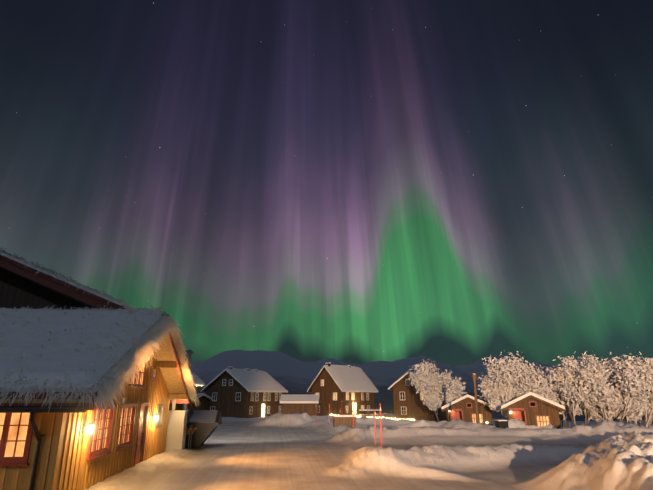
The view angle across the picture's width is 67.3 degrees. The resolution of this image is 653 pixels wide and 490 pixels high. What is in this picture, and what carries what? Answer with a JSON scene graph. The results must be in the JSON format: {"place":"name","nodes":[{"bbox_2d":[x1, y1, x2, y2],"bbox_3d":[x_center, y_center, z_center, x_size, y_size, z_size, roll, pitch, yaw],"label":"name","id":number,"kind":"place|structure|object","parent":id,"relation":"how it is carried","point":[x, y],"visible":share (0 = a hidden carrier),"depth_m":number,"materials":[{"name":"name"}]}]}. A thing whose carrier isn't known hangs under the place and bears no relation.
{"place":"outdoors","nodes":[
{"label":"outdoors","id":0,"kind":"place"},
{"bbox_2d":[0,0,652,366],"label":"sky","id":1,"kind":"structure","parent":0,"point":[454,183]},
{"bbox_2d":[86,350,652,489],"bbox_3d":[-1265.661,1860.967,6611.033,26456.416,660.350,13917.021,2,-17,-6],"label":"snow ground","id":2,"kind":"structure","parent":0,"point":[293,451],"depth_m":18.62,"materials":[{"name":"white snow"}]},
{"bbox_2d":[0,246,181,342],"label":"lodge wing","id":3,"kind":"structure","parent":2,"relation":"on","point":[24,284],"depth_m":23.52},
{"bbox_2d":[0,313,189,489],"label":"lodge","id":4,"kind":"structure","parent":2,"relation":"on","point":[66,446],"depth_m":11.96,"materials":[{"name":"brown wood"}]},
{"bbox_2d":[0,305,198,424],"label":"snowy roof","id":5,"kind":"structure","parent":4,"relation":"on","point":[78,351],"depth_m":12.65,"materials":[{"name":"white snow"}]},
{"bbox_2d":[165,349,193,450],"bbox_3d":[-6.611,7.005,22.422,0.880,4.500,1.810,2,-17,-6],"label":"service cabinet","id":6,"kind":"object","parent":2,"relation":"on","point":[176,430],"visible":0.75,"depth_m":21.46,"materials":[{"name":"grey metal"}]},
{"bbox_2d":[169,371,204,409],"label":"timber house","id":7,"kind":"structure","parent":2,"relation":"on","point":[197,382],"depth_m":48.60,"materials":[{"name":"brown wood"}]},
{"bbox_2d":[169,410,222,447],"bbox_3d":[-7.482,8.965,23.965,4.530,1.675,1.902,2,-17,-6],"label":"skip container","id":8,"kind":"object","parent":2,"relation":"on","point":[205,423],"visible":0.31,"depth_m":23.32,"materials":[{"name":"grey metal"}]},
{"bbox_2d":[196,393,211,409],"bbox_3d":[-17.249,21.198,63.956,2.800,3.600,3.700,-8,-19,24],"label":"house annex","id":9,"kind":"object","parent":2,"relation":"on","point":[204,399],"visible":0.31,"depth_m":63.97,"materials":[{"name":"brown wood"}]},
{"bbox_2d":[201,366,287,417],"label":"timber house","id":10,"kind":"structure","parent":2,"relation":"on","point":[230,391],"depth_m":65.06,"materials":[{"name":"brown wood"}]},
{"bbox_2d":[280,394,319,415],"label":"shed","id":11,"kind":"structure","parent":2,"relation":"on","point":[299,403],"depth_m":65.34,"materials":[{"name":"brown wood"}]},
{"bbox_2d":[307,363,377,415],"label":"timber house","id":12,"kind":"structure","parent":2,"relation":"on","point":[337,387],"depth_m":73.06,"materials":[{"name":"brown wood"}]},
{"bbox_2d":[333,415,356,427],"bbox_3d":[1.320,13.013,35.923,1.650,1.070,1.000,2,-17,-6],"label":"grit box","id":13,"kind":"object","parent":2,"relation":"on","point":[344,420],"visible":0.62,"depth_m":35.54,"materials":[{"name":"brown wood"}]},
{"bbox_2d":[319,407,414,419],"bbox_3d":[4.696,20.634,59.242,13.468,2.155,0.155,-11,-21,32],"label":"fence","id":14,"kind":"object","parent":2,"relation":"on","point":[364,414],"visible":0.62,"depth_m":59.14,"materials":[{"name":"brown wood"}]},
{"bbox_2d":[355,409,386,417],"bbox_3d":[5.708,22.025,63.335,4.250,1.494,2.000,14,-22,-39],"label":"parked car","id":15,"kind":"object","parent":2,"relation":"on","point":[370,411],"visible":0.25,"depth_m":62.93,"materials":[{"name":"grey metal"}]},
{"bbox_2d":[375,412,375,444],"bbox_3d":[2.417,9.187,24.301,0.045,1.950,0.108,8,-19,-24],"label":"snow marker pole","id":16,"kind":"object","parent":2,"relation":"on","point":[375,428],"visible":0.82,"depth_m":24.31,"materials":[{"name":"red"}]},
{"bbox_2d":[380,404,381,446],"bbox_3d":[2.045,6.948,18.330,0.046,1.950,0.095,-7,-19,22],"label":"snow marker pole","id":17,"kind":"object","parent":2,"relation":"on","point":[380,425],"visible":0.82,"depth_m":18.39,"materials":[{"name":"red"}]},
{"bbox_2d":[388,369,447,421],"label":"timber house","id":18,"kind":"structure","parent":2,"relation":"on","point":[407,397],"depth_m":65.09,"materials":[{"name":"brown wood"}]},
{"bbox_2d":[409,359,466,421],"bbox_3d":[12.561,16.784,55.167,6.762,7.531,4.846,2,-17,-6],"label":"birch tree","id":19,"kind":"object","parent":2,"relation":"on","point":[446,390],"visible":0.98,"depth_m":54.68,"materials":[{"name":"white plant"}]},
{"bbox_2d":[441,394,496,425],"bbox_3d":[14.914,17.620,51.409,5.373,3.770,6.090,-5,-18,14],"label":"cabin","id":20,"kind":"object","parent":2,"relation":"on","point":[462,408],"visible":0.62,"depth_m":49.17,"materials":[{"name":"brown wood"}]},
{"bbox_2d":[471,373,478,423],"bbox_3d":[10.619,11.283,34.676,0.420,4.271,0.420,2,-17,-6],"label":"pole","id":21,"kind":"object","parent":2,"relation":"on","point":[474,376],"visible":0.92,"depth_m":34.76,"materials":[{"name":"brown wood"}]},
{"bbox_2d":[494,420,508,428],"bbox_3d":[11.807,12.380,32.988,0.720,1.170,0.660,2,-17,-6],"label":"crate","id":22,"kind":"object","parent":2,"relation":"on","point":[501,424],"visible":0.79,"depth_m":32.81,"materials":[{"name":"black metal"}]},
{"bbox_2d":[477,350,542,418],"bbox_3d":[17.479,13.949,45.853,5.688,8.208,5.937,2,-17,-6],"label":"birch tree","id":23,"kind":"object","parent":2,"relation":"on","point":[505,375],"visible":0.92,"depth_m":45.83,"materials":[{"name":"white plant"}]},
{"bbox_2d":[501,392,565,428],"bbox_3d":[18.616,15.293,44.274,5.150,3.870,6.090,-7,-18,20],"label":"cabin","id":24,"kind":"object","parent":2,"relation":"on","point":[531,408],"visible":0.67,"depth_m":42.06,"materials":[{"name":"brown wood"}]},
{"bbox_2d":[513,370,561,403],"bbox_3d":[19.528,14.761,44.862,4.449,6.361,4.841,-12,-21,34],"label":"birch tree","id":25,"kind":"object","parent":2,"relation":"on","point":[537,384],"visible":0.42,"depth_m":44.29,"materials":[{"name":"white plant"}]},
{"bbox_2d":[534,368,566,427],"bbox_3d":[22.806,15.436,48.024,4.720,6.739,7.309,2,-17,-6],"label":"birch tree","id":26,"kind":"object","parent":2,"relation":"on","point":[561,418],"visible":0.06,"depth_m":47.50,"materials":[{"name":"white plant"}]},
{"bbox_2d":[550,365,578,427],"bbox_3d":[22.289,14.018,45.076,4.713,6.656,5.344,2,-17,-6],"label":"birch tree","id":27,"kind":"object","parent":2,"relation":"on","point":[564,401],"visible":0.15,"depth_m":44.12,"materials":[{"name":"white plant"}]},
{"bbox_2d":[539,351,618,425],"bbox_3d":[22.609,13.309,43.551,6.667,7.767,5.012,2,-17,-6],"label":"birch tree","id":28,"kind":"object","parent":2,"relation":"on","point":[566,368],"visible":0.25,"depth_m":43.21,"materials":[{"name":"white plant"}]},
{"bbox_2d":[560,352,652,422],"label":"birch tree","id":29,"kind":"object","parent":2,"relation":"on","point":[634,380],"visible":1,"depth_m":40.63,"materials":[{"name":"white plant"}]},
{"bbox_2d":[570,368,650,421],"bbox_3d":[24.688,14.240,43.423,7.332,6.789,4.900,-12,-21,33],"label":"bush","id":30,"kind":"object","parent":2,"relation":"on","point":[617,414],"visible":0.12,"depth_m":42.20,"materials":[{"name":"white plant"}]},
{"bbox_2d":[603,353,652,426],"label":"birch tree","id":31,"kind":"object","parent":2,"relation":"on","point":[648,403],"visible":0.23,"depth_m":41.43,"materials":[{"name":"white plant"}]},
{"bbox_2d":[604,358,652,425],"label":"birch tree","id":32,"kind":"object","parent":2,"relation":"on","point":[643,417],"visible":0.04,"depth_m":42.77,"materials":[{"name":"white plant"}]}
]}

